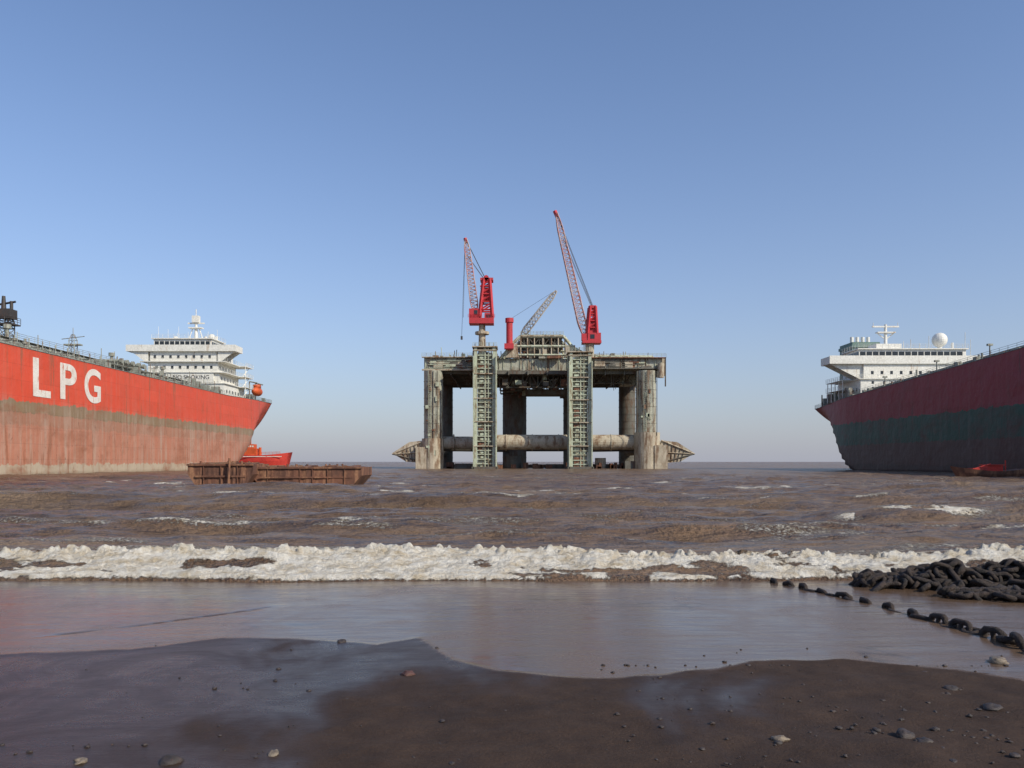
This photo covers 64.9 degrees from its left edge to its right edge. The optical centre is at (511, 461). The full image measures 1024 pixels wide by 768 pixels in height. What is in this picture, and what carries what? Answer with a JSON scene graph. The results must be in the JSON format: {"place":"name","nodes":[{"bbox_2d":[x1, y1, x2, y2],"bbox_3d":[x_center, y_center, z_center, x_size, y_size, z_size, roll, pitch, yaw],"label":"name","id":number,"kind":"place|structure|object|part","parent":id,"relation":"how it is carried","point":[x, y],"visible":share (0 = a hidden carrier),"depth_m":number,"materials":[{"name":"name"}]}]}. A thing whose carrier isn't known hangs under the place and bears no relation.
{"place":"outdoors","nodes":[
{"label":"outdoors","id":0,"kind":"place"},
{"bbox_2d":[0,580,1023,767],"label":"beach sand","id":1,"kind":"structure","parent":0,"point":[504,645],"depth_m":7.77,"materials":[{"name":"brown sand"}]},
{"bbox_2d":[73,757,87,764],"bbox_3d":[-2.898,2.013,5.404,0.089,0.049,0.124,0,0,0],"label":"beach stone","id":2,"kind":"object","parent":1,"relation":"on","point":[79,760],"visible":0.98,"depth_m":5.39,"materials":[{"name":"beige stone"}]},
{"bbox_2d":[159,753,184,765],"bbox_3d":[-2.285,2.011,5.397,0.162,0.091,0.161,0,0,0],"label":"dark beach stone","id":3,"kind":"object","parent":1,"relation":"on","point":[169,759],"visible":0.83,"depth_m":5.36,"materials":[{"name":"grey stone"}]},
{"bbox_2d":[267,749,278,756],"bbox_3d":[-1.647,2.016,5.550,0.086,0.054,0.108,0,0,0],"label":"beach stone","id":4,"kind":"object","parent":1,"relation":"on","point":[273,753],"visible":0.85,"depth_m":5.53,"materials":[{"name":"beige stone"}]},
{"bbox_2d":[337,639,345,642],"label":"dark beach stone","id":5,"kind":"object","parent":1,"relation":"on","point":[341,640],"visible":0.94,"depth_m":9.37,"materials":[{"name":"grey stone"}]},
{"bbox_2d":[400,670,414,675],"bbox_3d":[-1.016,2.064,7.821,0.141,0.074,0.146,0,0,30],"label":"red brick fragment","id":6,"kind":"object","parent":1,"relation":"on","point":[407,673],"visible":0.6,"depth_m":7.78,"materials":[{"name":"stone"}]},
{"bbox_2d":[0,645,1023,767],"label":"pebbles","id":7,"kind":"object","parent":1,"relation":"on","point":[1012,755],"visible":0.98,"depth_m":6.08,"materials":[{"name":"stone"}]},
{"bbox_2d":[770,735,789,741],"bbox_3d":[1.952,2.015,5.857,0.141,0.056,0.106,0,0,-21],"label":"beach stone","id":8,"kind":"object","parent":1,"relation":"on","point":[782,738],"visible":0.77,"depth_m":5.82,"materials":[{"name":"beige stone"}]},
{"bbox_2d":[770,578,1023,650],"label":"anchor chain","id":9,"kind":"object","parent":1,"relation":"on","point":[1015,638],"visible":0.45,"depth_m":10.31,"materials":[{"name":"black metal"}]},
{"bbox_2d":[896,728,914,738],"bbox_3d":[2.897,2.020,5.929,0.153,0.096,0.146,0,0,0],"label":"dark beach stone","id":10,"kind":"object","parent":1,"relation":"on","point":[903,733],"visible":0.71,"depth_m":5.89,"materials":[{"name":"grey stone"}]},
{"bbox_2d":[916,737,933,742],"bbox_3d":[2.967,2.016,5.780,0.127,0.065,0.141,0,0,0],"label":"dark beach stone","id":11,"kind":"object","parent":1,"relation":"on","point":[925,739],"visible":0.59,"depth_m":5.77,"materials":[{"name":"grey stone"}]},
{"bbox_2d":[848,558,1023,602],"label":"chain pile","id":12,"kind":"object","parent":1,"relation":"on","point":[1003,579],"visible":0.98,"depth_m":13.85,"materials":[{"name":"black metal"}]},
{"bbox_2d":[944,685,958,690],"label":"dark beach stone","id":13,"kind":"object","parent":1,"relation":"on","point":[951,687],"visible":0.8,"depth_m":7.26,"materials":[{"name":"grey stone"}]},
{"bbox_2d":[983,703,1003,710],"bbox_3d":[3.985,2.041,6.667,0.149,0.076,0.187,0,0,34],"label":"dark beach stone","id":14,"kind":"object","parent":1,"relation":"on","point":[991,707],"visible":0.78,"depth_m":6.63,"materials":[{"name":"grey stone"}]},
{"bbox_2d":[987,656,1009,664],"bbox_3d":[5.047,2.077,8.371,0.208,0.102,0.249,0,0,0],"label":"beach stone","id":15,"kind":"object","parent":1,"relation":"on","point":[997,660],"visible":0.76,"depth_m":8.29,"materials":[{"name":"beige stone"}]},
{"bbox_2d":[0,462,1023,581],"bbox_3d":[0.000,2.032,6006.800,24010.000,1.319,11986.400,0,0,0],"label":"sea water","id":16,"kind":"structure","parent":0,"point":[677,521],"depth_m":24.00,"materials":[{"name":"brown liquid"}]},
{"bbox_2d":[0,296,271,474],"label":"lpg tanker ship","id":17,"kind":"object","parent":16,"relation":"on","point":[180,404],"visible":0.98,"depth_m":169.08,"materials":[{"name":"red paint"}]},
{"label":"windows","id":18,"kind":"part","parent":17,"relation":"part of","materials":[{"name":"black glass"}]},
{"bbox_2d":[239,444,291,466],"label":"red workboat","id":19,"kind":"object","parent":16,"relation":"on","point":[253,453],"visible":0.64,"depth_m":302.69,"materials":[{"name":"paint"}]},
{"bbox_2d":[243,445,281,456],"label":"windows and trim","id":20,"kind":"structure","parent":19,"relation":"in","point":[250,445],"depth_m":301.92,"materials":[{"name":"white paint"}]},
{"bbox_2d":[187,458,371,484],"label":"rusty barge","id":21,"kind":"object","parent":16,"relation":"on","point":[229,471],"visible":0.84,"depth_m":71.74,"materials":[{"name":"metal"}]},
{"bbox_2d":[392,210,694,468],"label":"semi submersible oil rig","id":22,"kind":"object","parent":16,"relation":"in","point":[537,364],"visible":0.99,"depth_m":249.00,"materials":[{"name":"paint"}]},
{"bbox_2d":[474,310,594,338],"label":"crane cab windows","id":23,"kind":"structure","parent":22,"relation":"in","point":[592,336],"depth_m":247.93,"materials":[{"name":"black glass"}]},
{"bbox_2d":[815,323,1023,471],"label":"oil tanker ship","id":24,"kind":"object","parent":16,"relation":"on","point":[885,406],"visible":0.91,"depth_m":179.93,"materials":[{"name":"red paint"}]},
{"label":"windows","id":25,"kind":"part","parent":24,"relation":"part of","materials":[{"name":"black glass"}]},
{"bbox_2d":[950,460,1023,476],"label":"red boat","id":26,"kind":"object","parent":16,"relation":"on","point":[988,470],"visible":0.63,"depth_m":111.20,"materials":[{"name":"metal"}]},
{"bbox_2d":[0,0,1023,461],"label":"sky","id":27,"kind":"structure","parent":0,"point":[739,190],"materials":[{"name":"blue"}]}
]}

